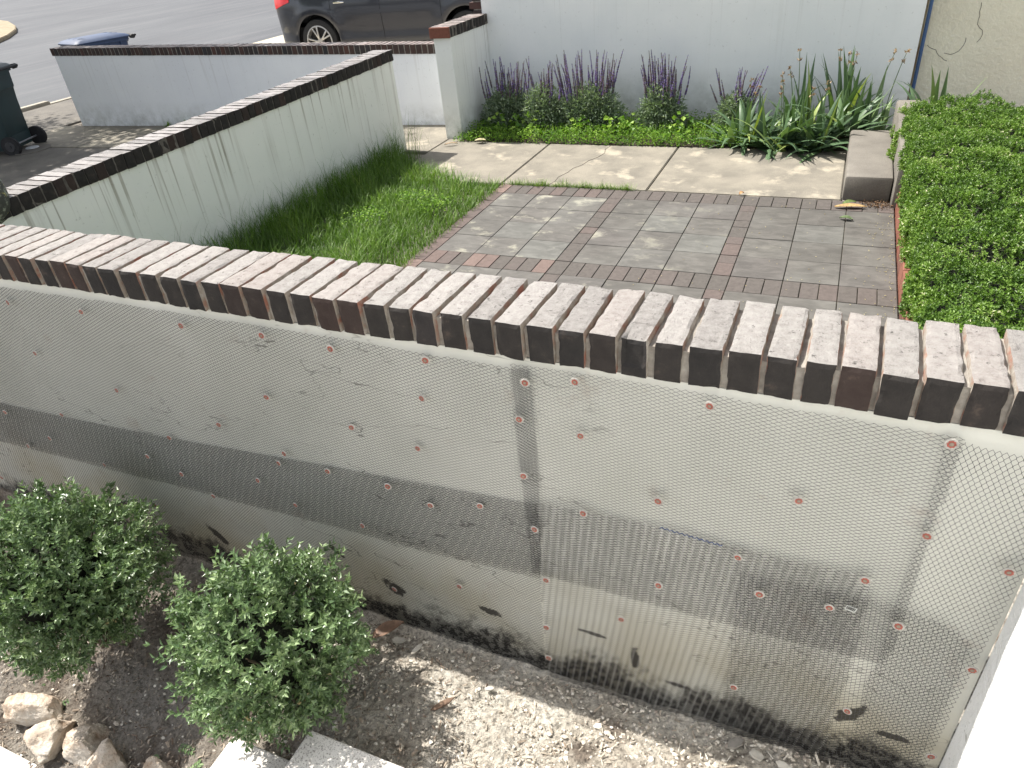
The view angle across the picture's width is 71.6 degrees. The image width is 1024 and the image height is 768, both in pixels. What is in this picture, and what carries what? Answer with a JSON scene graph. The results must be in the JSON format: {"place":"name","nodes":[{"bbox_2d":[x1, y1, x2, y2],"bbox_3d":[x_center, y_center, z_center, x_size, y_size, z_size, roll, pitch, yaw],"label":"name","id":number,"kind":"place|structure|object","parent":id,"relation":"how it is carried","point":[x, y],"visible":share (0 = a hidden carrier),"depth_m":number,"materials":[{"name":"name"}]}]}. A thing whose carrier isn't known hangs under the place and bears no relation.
{"place":"outdoors","nodes":[
{"label":"outdoors","id":0,"kind":"place"},
{"bbox_2d":[0,179,8,223],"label":"bush","id":1,"kind":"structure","parent":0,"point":[4,205],"depth_m":3.85,"materials":[{"name":"plant"}]},
{"bbox_2d":[0,99,109,187],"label":"driveway","id":2,"kind":"structure","parent":0,"point":[14,169],"depth_m":9.09,"materials":[{"name":"concrete"}]},
{"bbox_2d":[15,144,50,154],"bbox_3d":[-6.398,-3.130,9.456,0.480,0.020,0.480,9,36,22],"label":"cover disc","id":3,"kind":"object","parent":2,"relation":"on","point":[33,149],"visible":0.92,"depth_m":9.44,"materials":[{"name":"metal"}]},
{"bbox_2d":[58,32,135,45],"bbox_3d":[-6.318,-4.913,11.134,0.726,1.020,0.950,21,42,34],"label":"wheelie bin","id":4,"kind":"object","parent":2,"relation":"on","point":[109,38],"visible":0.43,"depth_m":10.72,"materials":[{"name":"blue plastic"}]},
{"bbox_2d":[0,0,282,106],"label":"road","id":5,"kind":"structure","parent":0,"point":[43,27],"depth_m":24.26,"materials":[{"name":"asphalt"}]},
{"bbox_2d":[0,20,16,42],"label":"island kerb","id":6,"kind":"structure","parent":5,"relation":"on","point":[8,29],"depth_m":26.54,"materials":[{"name":"concrete"}]},
{"bbox_2d":[255,35,284,42],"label":"neighbour driveway","id":7,"kind":"structure","parent":0,"point":[278,39],"depth_m":16.34,"materials":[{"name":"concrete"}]},
{"bbox_2d":[274,0,473,42],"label":"parked car","id":8,"kind":"object","parent":7,"relation":"on","point":[310,21],"visible":0.47,"depth_m":12.11,"materials":[{"name":"grey paint"}]},
{"bbox_2d":[21,125,846,200],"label":"path","id":9,"kind":"structure","parent":0,"point":[733,171],"depth_m":6.36,"materials":[{"name":"beige concrete"}]},
{"bbox_2d":[0,62,46,155],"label":"wheelie bin","id":10,"kind":"object","parent":9,"relation":"on","point":[16,133],"visible":1,"depth_m":9.28,"materials":[{"name":"green plastic"}]},
{"bbox_2d":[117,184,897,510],"bbox_3d":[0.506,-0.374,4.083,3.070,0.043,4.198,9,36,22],"label":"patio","id":11,"kind":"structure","parent":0,"point":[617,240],"depth_m":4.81,"materials":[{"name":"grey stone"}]},
{"bbox_2d":[502,177,637,190],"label":"weeds","id":12,"kind":"object","parent":11,"relation":"on","point":[602,185],"visible":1,"depth_m":5.96,"materials":[{"name":"green plant"}]},
{"bbox_2d":[633,198,894,314],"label":"patio litter","id":13,"kind":"object","parent":11,"relation":"on","point":[823,268],"visible":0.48,"depth_m":4.42,"materials":[{"name":"brown plant"}]},
{"bbox_2d":[835,203,866,207],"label":"fallen leaf","id":14,"kind":"object","parent":11,"relation":"on","point":[849,204],"visible":1,"depth_m":5.06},
{"bbox_2d":[851,199,895,209],"bbox_3d":[2.604,-1.271,5.048,0.364,0.065,0.182,9,36,22],"label":"leaf debris","id":15,"kind":"object","parent":11,"relation":"on","point":[876,203],"visible":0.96,"depth_m":5.04,"materials":[{"name":"plant"}]},
{"bbox_2d":[0,122,1023,767],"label":"ground","id":16,"kind":"structure","parent":0,"point":[410,694],"depth_m":2.37,"materials":[{"name":"gravel"}]},
{"bbox_2d":[0,746,36,767],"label":"path slab","id":17,"kind":"structure","parent":16,"relation":"on","point":[9,759],"depth_m":2.69,"materials":[{"name":"concrete"}]},
{"bbox_2d":[3,692,62,726],"bbox_3d":[-1.901,1.292,2.838,0.266,0.144,0.120,-1,34,8],"label":"edging stone","id":18,"kind":"object","parent":16,"relation":"on","point":[27,709],"visible":0.94,"depth_m":2.79,"materials":[{"name":"stone"}]},
{"bbox_2d":[20,97,71,111],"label":"kerb","id":19,"kind":"structure","parent":16,"relation":"on","point":[34,106],"depth_m":12.35,"materials":[{"name":"concrete"}]},
{"bbox_2d":[23,718,75,764],"bbox_3d":[-1.741,1.336,2.696,0.162,0.137,0.161,23,43,36],"label":"edging stone","id":20,"kind":"object","parent":16,"relation":"on","point":[43,740],"visible":0.94,"depth_m":2.65,"materials":[{"name":"stone"}]},
{"bbox_2d":[62,724,110,767],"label":"edging stone","id":21,"kind":"object","parent":16,"relation":"on","point":[81,743],"visible":0.77,"depth_m":2.62,"materials":[{"name":"stone"}]},
{"bbox_2d":[0,476,189,685],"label":"boxwood bush","id":22,"kind":"object","parent":16,"relation":"on","point":[58,574],"visible":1,"depth_m":2.48,"materials":[{"name":"green plant"}]},
{"bbox_2d":[82,738,127,767],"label":"edging stone","id":23,"kind":"object","parent":16,"relation":"on","point":[106,754],"visible":0.93,"depth_m":2.55,"materials":[{"name":"stone"}]},
{"bbox_2d":[143,756,172,767],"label":"edging stone","id":24,"kind":"object","parent":16,"relation":"on","point":[153,762],"visible":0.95,"depth_m":2.48,"materials":[{"name":"stone"}]},
{"bbox_2d":[178,743,194,755],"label":"boxwood sprig","id":25,"kind":"object","parent":16,"relation":"on","point":[185,750],"visible":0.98,"depth_m":2.48,"materials":[{"name":"green plant"}]},
{"bbox_2d":[190,759,203,767],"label":"boxwood sprig","id":26,"kind":"object","parent":16,"relation":"on","point":[196,764],"visible":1,"depth_m":2.42,"materials":[{"name":"green plant"}]},
{"bbox_2d":[4,50,406,248],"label":"garden wall","id":27,"kind":"structure","parent":16,"relation":"on","point":[207,169],"depth_m":5.27,"materials":[{"name":"paint"}]},
{"bbox_2d":[50,41,444,125],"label":"garden wall","id":28,"kind":"structure","parent":16,"relation":"on","point":[136,85],"depth_m":9.19,"materials":[{"name":"paint"}]},
{"bbox_2d":[143,532,380,754],"bbox_3d":[-0.759,0.792,2.216,0.638,0.733,0.610,-22,37,-22],"label":"boxwood bush","id":29,"kind":"object","parent":16,"relation":"on","point":[271,644],"visible":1,"depth_m":2.08,"materials":[{"name":"green plant"}]},
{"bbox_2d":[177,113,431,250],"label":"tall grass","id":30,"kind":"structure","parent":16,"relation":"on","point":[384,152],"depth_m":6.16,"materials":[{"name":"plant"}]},
{"bbox_2d":[210,730,402,767],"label":"stair","id":31,"kind":"object","parent":16,"relation":"on","point":[317,750],"visible":0.86,"depth_m":2.10,"materials":[{"name":"concrete"}]},
{"bbox_2d":[179,133,504,267],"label":"grass","id":32,"kind":"structure","parent":16,"relation":"on","point":[375,180],"depth_m":5.68,"materials":[{"name":"plant"}]},
{"bbox_2d":[341,188,460,225],"bbox_3d":[-0.867,-1.391,5.636,0.660,0.118,0.988,21,42,35],"label":"clover","id":33,"kind":"object","parent":32,"relation":"on","point":[435,200],"visible":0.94,"depth_m":5.67,"materials":[{"name":"plant"}]},
{"bbox_2d":[372,620,403,637],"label":"fallen leaf","id":34,"kind":"object","parent":16,"relation":"on","point":[385,628],"visible":0.94,"depth_m":2.49,"materials":[{"name":"plant"}]},
{"bbox_2d":[392,636,405,643],"bbox_3d":[-0.403,0.914,2.536,0.052,0.006,0.029,4,24,-3],"label":"splinter","id":35,"kind":"object","parent":16,"relation":"on","point":[397,639],"visible":1,"depth_m":2.53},
{"bbox_2d":[411,643,422,653],"bbox_3d":[-0.334,0.930,2.495,0.017,0.006,0.058,33,42,25],"label":"splinter","id":36,"kind":"object","parent":16,"relation":"on","point":[416,648],"visible":1,"depth_m":2.49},
{"bbox_2d":[0,551,843,767],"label":"wood chips","id":37,"kind":"object","parent":16,"relation":"on","point":[414,752],"visible":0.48,"depth_m":2.34,"materials":[{"name":"wood"}]},
{"bbox_2d":[0,570,846,767],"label":"soil clods","id":38,"kind":"object","parent":16,"relation":"on","point":[547,688],"visible":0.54,"depth_m":2.25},
{"bbox_2d":[430,697,454,710],"bbox_3d":[-0.225,1.036,2.299,0.090,0.006,0.018,-26,46,-3],"label":"splinter","id":39,"kind":"object","parent":16,"relation":"on","point":[443,703],"visible":1,"depth_m":2.30,"materials":[{"name":"wood"}]},
{"bbox_2d":[429,13,493,138],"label":"pier wall","id":40,"kind":"structure","parent":16,"relation":"on","point":[462,49],"depth_m":7.46,"materials":[{"name":"paint"}]},
{"bbox_2d":[0,224,1023,767],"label":"garden wall","id":41,"kind":"structure","parent":16,"relation":"on","point":[940,380],"depth_m":1.86,"materials":[{"name":"paint"}]},
{"bbox_2d":[177,322,184,328],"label":"fastener","id":42,"kind":"object","parent":41,"relation":"attached to","point":[180,325],"visible":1,"depth_m":2.17,"materials":[{"name":"red plastic"}]},
{"bbox_2d":[258,331,265,339],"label":"fastener","id":43,"kind":"object","parent":41,"relation":"attached to","point":[261,335],"visible":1,"depth_m":2.04,"materials":[{"name":"red plastic"}]},
{"bbox_2d":[0,287,540,577],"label":"wire mesh","id":44,"kind":"object","parent":41,"relation":"attached to","point":[502,565],"visible":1,"depth_m":2.29,"materials":[{"name":"metal"}]},
{"bbox_2d":[348,424,354,430],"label":"fastener","id":45,"kind":"object","parent":44,"relation":"attached to","point":[351,427],"visible":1,"depth_m":2.10,"materials":[{"name":"red plastic"}]},
{"bbox_2d":[418,395,424,401],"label":"fastener","id":46,"kind":"object","parent":44,"relation":"attached to","point":[421,398],"visible":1,"depth_m":1.90,"materials":[{"name":"red plastic"}]},
{"bbox_2d":[0,405,545,669],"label":"wire mesh","id":47,"kind":"object","parent":41,"relation":"attached to","point":[15,478],"visible":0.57,"depth_m":2.53,"materials":[{"name":"metal"}]},
{"bbox_2d":[326,345,334,352],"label":"fastener","id":48,"kind":"object","parent":41,"relation":"attached to","point":[330,348],"visible":1,"depth_m":1.95,"materials":[{"name":"red plastic"}]},
{"bbox_2d":[384,483,391,489],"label":"fastener","id":49,"kind":"object","parent":41,"relation":"attached to","point":[387,486],"visible":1,"depth_m":2.18,"materials":[{"name":"red plastic"}]},
{"bbox_2d":[420,356,429,364],"bbox_3d":[-0.223,-0.060,1.823,0.027,0.027,0.004,7,36,13],"label":"fastener","id":50,"kind":"object","parent":41,"relation":"attached to","point":[425,360],"visible":1,"depth_m":1.82,"materials":[{"name":"red plastic"}]},
{"bbox_2d":[476,503,483,508],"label":"fastener","id":51,"kind":"object","parent":41,"relation":"attached to","point":[479,506],"visible":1,"depth_m":2.05,"materials":[{"name":"red plastic"}]},
{"bbox_2d":[534,504,871,759],"bbox_3d":[0.481,0.769,2.038,0.868,0.964,0.005,10,37,23],"label":"wire mesh","id":52,"kind":"object","parent":41,"relation":"attached to","point":[608,651],"visible":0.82,"depth_m":1.97,"materials":[{"name":"metal"}]},
{"bbox_2d":[531,526,538,532],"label":"fastener","id":53,"kind":"object","parent":52,"relation":"attached to","point":[534,529],"visible":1,"depth_m":1.98,"materials":[{"name":"red plastic"}]},
{"bbox_2d":[579,510,587,516],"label":"fastener","id":54,"kind":"object","parent":52,"relation":"attached to","point":[582,513],"visible":1,"depth_m":1.87,"materials":[{"name":"red plastic"}]},
{"bbox_2d":[654,582,662,588],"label":"fastener","id":55,"kind":"object","parent":52,"relation":"attached to","point":[658,585],"visible":1,"depth_m":1.90,"materials":[{"name":"red plastic"}]},
{"bbox_2d":[660,527,722,545],"bbox_3d":[0.445,0.380,1.768,0.157,0.018,0.006,9,36,22],"label":"blue wire","id":56,"kind":"object","parent":52,"relation":"attached to","point":[692,536],"visible":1,"depth_m":1.76,"materials":[{"name":"paint"}]},
{"bbox_2d":[733,554,742,560],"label":"fastener","id":57,"kind":"object","parent":52,"relation":"attached to","point":[737,557],"visible":1,"depth_m":1.73,"materials":[{"name":"red plastic"}]},
{"bbox_2d":[859,576,871,584],"bbox_3d":[0.798,0.445,1.605,0.026,0.026,0.004,-31,12,43],"label":"fastener","id":58,"kind":"object","parent":52,"relation":"attached to","point":[865,580],"visible":1,"depth_m":1.60,"materials":[{"name":"red plastic"}]},
{"bbox_2d":[510,364,962,662],"bbox_3d":[0.460,0.332,1.743,0.966,0.753,0.004,10,37,23],"label":"wire mesh","id":59,"kind":"object","parent":41,"relation":"attached to","point":[728,503],"visible":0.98,"depth_m":1.68,"materials":[{"name":"metal"}]},
{"bbox_2d":[515,415,523,422],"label":"fastener","id":60,"kind":"object","parent":59,"relation":"attached to","point":[519,419],"visible":1,"depth_m":1.79,"materials":[{"name":"red plastic"}]},
{"bbox_2d":[519,472,527,479],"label":"fastener","id":61,"kind":"object","parent":59,"relation":"attached to","point":[523,475],"visible":1,"depth_m":1.89,"materials":[{"name":"red plastic"}]},
{"bbox_2d":[520,378,529,386],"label":"fastener","id":62,"kind":"object","parent":59,"relation":"attached to","point":[524,382],"visible":1,"depth_m":1.71,"materials":[{"name":"red plastic"}]},
{"bbox_2d":[570,378,579,385],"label":"fastener","id":63,"kind":"object","parent":59,"relation":"attached to","point":[574,382],"visible":1,"depth_m":1.65,"materials":[{"name":"red plastic"}]},
{"bbox_2d":[576,432,584,439],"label":"fastener","id":64,"kind":"object","parent":59,"relation":"attached to","point":[580,435],"visible":1,"depth_m":1.73,"materials":[{"name":"red plastic"}]},
{"bbox_2d":[653,497,662,504],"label":"fastener","id":65,"kind":"object","parent":59,"relation":"attached to","point":[657,500],"visible":1,"depth_m":1.74,"materials":[{"name":"red plastic"}]},
{"bbox_2d":[704,401,714,410],"bbox_3d":[0.426,0.048,1.533,0.024,0.024,0.004,-4,29,43],"label":"fastener","id":66,"kind":"object","parent":59,"relation":"attached to","point":[709,405],"visible":1,"depth_m":1.53,"materials":[{"name":"red plastic"}]},
{"bbox_2d":[793,497,803,504],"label":"fastener","id":67,"kind":"object","parent":59,"relation":"attached to","point":[798,500],"visible":1,"depth_m":1.57,"materials":[{"name":"red plastic"}]},
{"bbox_2d":[717,571,970,767],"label":"wire mesh","id":68,"kind":"object","parent":41,"relation":"attached to","point":[808,679],"visible":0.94,"depth_m":1.82,"materials":[{"name":"metal"}]},
{"bbox_2d":[729,684,737,689],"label":"fastener","id":69,"kind":"object","parent":68,"relation":"attached to","point":[733,687],"visible":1,"depth_m":2.00,"materials":[{"name":"red plastic"}]},
{"bbox_2d":[754,590,764,597],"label":"fastener","id":70,"kind":"object","parent":68,"relation":"attached to","point":[759,594],"visible":1,"depth_m":1.76,"materials":[{"name":"red plastic"}]},
{"bbox_2d":[824,604,834,610],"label":"fastener","id":71,"kind":"object","parent":68,"relation":"attached to","point":[828,607],"visible":1,"depth_m":1.69,"materials":[{"name":"red plastic"}]},
{"bbox_2d":[843,708,851,714],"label":"fastener","id":72,"kind":"object","parent":68,"relation":"attached to","point":[848,711],"visible":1,"depth_m":1.86,"materials":[{"name":"red plastic"}]},
{"bbox_2d":[844,605,856,612],"bbox_3d":[0.797,0.530,1.671,0.024,0.018,0.002,19,44,14],"label":"barcode tag","id":73,"kind":"object","parent":68,"relation":"attached to","point":[850,609],"visible":1,"depth_m":1.67,"materials":[{"name":"white paper"}]},
{"bbox_2d":[892,621,904,630],"bbox_3d":[0.891,0.558,1.636,0.027,0.027,0.004,-3,24,34],"label":"fastener","id":74,"kind":"object","parent":68,"relation":"attached to","point":[898,626],"visible":1,"depth_m":1.64,"materials":[{"name":"red plastic"}]},
{"bbox_2d":[925,753,936,758],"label":"fastener","id":75,"kind":"object","parent":68,"relation":"attached to","point":[930,756],"visible":1,"depth_m":1.82,"materials":[{"name":"red plastic"}]},
{"bbox_2d":[966,666,978,673],"bbox_3d":[1.048,0.652,1.617,0.026,0.026,0.004,42,46,-8],"label":"fastener","id":76,"kind":"object","parent":68,"relation":"attached to","point":[972,669],"visible":1,"depth_m":1.61,"materials":[{"name":"red plastic"}]},
{"bbox_2d":[842,438,1023,767],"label":"wire mesh","id":77,"kind":"object","parent":41,"relation":"attached to","point":[946,604],"visible":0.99,"depth_m":1.56,"materials":[{"name":"metal"}]},
{"bbox_2d":[920,531,933,540],"bbox_3d":[0.867,0.318,1.484,0.025,0.025,0.004,-9,27,44],"label":"fastener","id":78,"kind":"object","parent":77,"relation":"attached to","point":[927,535],"visible":1,"depth_m":1.48,"materials":[{"name":"red plastic"}]},
{"bbox_2d":[944,438,958,449],"bbox_3d":[0.838,0.115,1.353,0.026,0.026,0.004,-33,14,33],"label":"fastener","id":79,"kind":"object","parent":77,"relation":"attached to","point":[951,444],"visible":1,"depth_m":1.35,"materials":[{"name":"red plastic"}]},
{"bbox_2d":[1002,568,1016,576],"bbox_3d":[1.015,0.385,1.450,0.026,0.026,0.004,-23,21,41],"label":"fastener","id":80,"kind":"object","parent":77,"relation":"attached to","point":[1009,572],"visible":1,"depth_m":1.45,"materials":[{"name":"red plastic"}]},
{"bbox_2d":[461,119,847,150],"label":"flower bed soil","id":81,"kind":"structure","parent":16,"relation":"on","point":[645,144],"depth_m":7.03,"materials":[{"name":"soil"}]},
{"bbox_2d":[479,56,533,129],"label":"salvia plant","id":82,"kind":"object","parent":81,"relation":"on","point":[510,99],"visible":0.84,"depth_m":7.60,"materials":[{"name":"green plant"}]},
{"bbox_2d":[519,60,568,131],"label":"salvia plant","id":83,"kind":"object","parent":81,"relation":"on","point":[545,100],"visible":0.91,"depth_m":7.39,"materials":[{"name":"green plant"}]},
{"bbox_2d":[553,49,628,131],"bbox_3d":[0.792,-2.986,7.241,0.851,0.780,0.490,9,36,22],"label":"salvia plant","id":84,"kind":"object","parent":81,"relation":"on","point":[583,99],"visible":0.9,"depth_m":7.21,"materials":[{"name":"green plant"}]},
{"bbox_2d":[488,109,693,132],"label":"broad weeds","id":85,"kind":"object","parent":81,"relation":"on","point":[623,122],"visible":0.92,"depth_m":7.12,"materials":[{"name":"plant"}]},
{"bbox_2d":[453,108,815,148],"bbox_3d":[1.165,-2.618,7.185,3.549,0.192,0.982,9,36,22],"label":"ground cover","id":86,"kind":"object","parent":81,"relation":"on","point":[571,133],"visible":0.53,"depth_m":7.05,"materials":[{"name":"plant"}]},
{"bbox_2d":[634,51,690,130],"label":"salvia plant","id":87,"kind":"object","parent":81,"relation":"on","point":[660,106],"visible":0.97,"depth_m":6.99,"materials":[{"name":"green plant"}]},
{"bbox_2d":[710,66,767,130],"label":"salvia plant","id":88,"kind":"object","parent":81,"relation":"on","point":[728,102],"visible":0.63,"depth_m":6.76,"materials":[{"name":"green plant"}]},
{"bbox_2d":[698,78,790,157],"bbox_3d":[2.128,-2.415,6.421,0.932,0.665,0.854,23,43,36],"label":"iris plant","id":89,"kind":"object","parent":81,"relation":"on","point":[746,116],"visible":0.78,"depth_m":6.45,"materials":[{"name":"green plant"}]},
{"bbox_2d":[766,48,830,133],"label":"iris plant","id":90,"kind":"object","parent":81,"relation":"on","point":[807,98],"visible":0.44,"depth_m":6.51,"materials":[{"name":"green plant"}]},
{"bbox_2d":[761,80,866,162],"bbox_3d":[2.614,-2.267,6.120,0.982,0.710,0.947,9,36,22],"label":"iris plant","id":91,"kind":"object","parent":81,"relation":"on","point":[818,146],"visible":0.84,"depth_m":6.11,"materials":[{"name":"green plant"}]},
{"bbox_2d":[780,46,891,143],"bbox_3d":[2.978,-2.552,6.434,1.050,0.973,1.157,9,36,22],"label":"iris plant","id":92,"kind":"object","parent":81,"relation":"on","point":[852,95],"visible":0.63,"depth_m":6.33,"materials":[{"name":"green plant"}]},
{"bbox_2d":[804,79,891,146],"bbox_3d":[2.881,-2.386,6.134,0.853,0.549,0.748,9,36,22],"label":"iris plant","id":93,"kind":"object","parent":81,"relation":"on","point":[843,123],"visible":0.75,"depth_m":6.14,"materials":[{"name":"green plant"}]},
{"bbox_2d":[469,0,928,124],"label":"wall","id":94,"kind":"structure","parent":16,"relation":"on","point":[727,39],"depth_m":6.98,"materials":[{"name":"white paint"}]},
{"bbox_2d":[909,0,933,99],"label":"downpipe","id":95,"kind":"object","parent":94,"relation":"attached to","point":[931,2],"visible":0.65,"depth_m":6.45,"materials":[{"name":"metal"}]},
{"bbox_2d":[727,737,743,748],"bbox_3d":[0.654,1.053,2.083,0.066,0.006,0.032,-10,22,-27],"label":"pebble","id":96,"kind":"object","parent":16,"relation":"on","point":[735,742],"visible":1,"depth_m":2.08,"materials":[{"name":"stone"}]},
{"bbox_2d":[749,749,764,761],"bbox_3d":[0.704,1.068,2.043,0.045,0.006,0.033,16,26,10],"label":"pebble","id":97,"kind":"object","parent":16,"relation":"on","point":[756,755],"visible":1,"depth_m":2.04,"materials":[{"name":"stone"}]},
{"bbox_2d":[723,71,827,159],"bbox_3d":[2.333,-2.270,6.277,0.949,0.927,0.974,9,36,22],"label":"iris plant","id":98,"kind":"object","parent":16,"relation":"on","point":[788,132],"visible":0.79,"depth_m":6.24,"materials":[{"name":"green plant"}]},
{"bbox_2d":[775,761,791,767],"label":"pebble","id":99,"kind":"object","parent":16,"relation":"on","point":[781,764],"visible":1,"depth_m":2.00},
{"bbox_2d":[841,130,892,202],"bbox_3d":[2.790,-1.728,5.563,0.315,0.190,1.240,9,36,22],"label":"step","id":100,"kind":"object","parent":16,"relation":"on","point":[868,175],"visible":0.84,"depth_m":5.21,"materials":[{"name":"grey concrete"}]},
{"bbox_2d":[844,48,911,134],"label":"iris plant","id":101,"kind":"object","parent":16,"relation":"on","point":[884,113],"visible":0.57,"depth_m":6.29,"materials":[{"name":"green plant"}]},
{"bbox_2d":[895,192,912,321],"bbox_3d":[2.005,-0.238,3.526,0.120,0.157,3.992,9,36,22],"label":"brick edging","id":102,"kind":"object","parent":16,"relation":"on","point":[901,271],"visible":0.03,"depth_m":4.12,"materials":[{"name":"brick"}]},
{"bbox_2d":[890,100,920,209],"bbox_3d":[3.047,-1.804,5.482,0.185,0.380,1.620,9,36,22],"label":"step","id":103,"kind":"object","parent":16,"relation":"on","point":[898,174],"visible":0.34,"depth_m":5.11,"materials":[{"name":"concrete"}]},
{"bbox_2d":[878,67,1010,110],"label":"iris plant","id":104,"kind":"object","parent":16,"relation":"on","point":[934,90],"visible":0.3,"depth_m":5.86,"materials":[{"name":"green plant"}]},
{"bbox_2d":[886,89,1023,338],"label":"clipped hedge","id":105,"kind":"object","parent":16,"relation":"on","point":[960,202],"visible":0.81,"depth_m":3.80,"materials":[{"name":"green plant"}]},
{"bbox_2d":[911,0,1023,111],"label":"house wall","id":106,"kind":"structure","parent":16,"relation":"on","point":[972,45],"depth_m":6.38,"materials":[{"name":"beige paint"}]},
{"bbox_2d":[939,583,1023,767],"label":"house wall","id":107,"kind":"structure","parent":16,"relation":"on","point":[989,732],"depth_m":1.50,"materials":[{"name":"white paint"}]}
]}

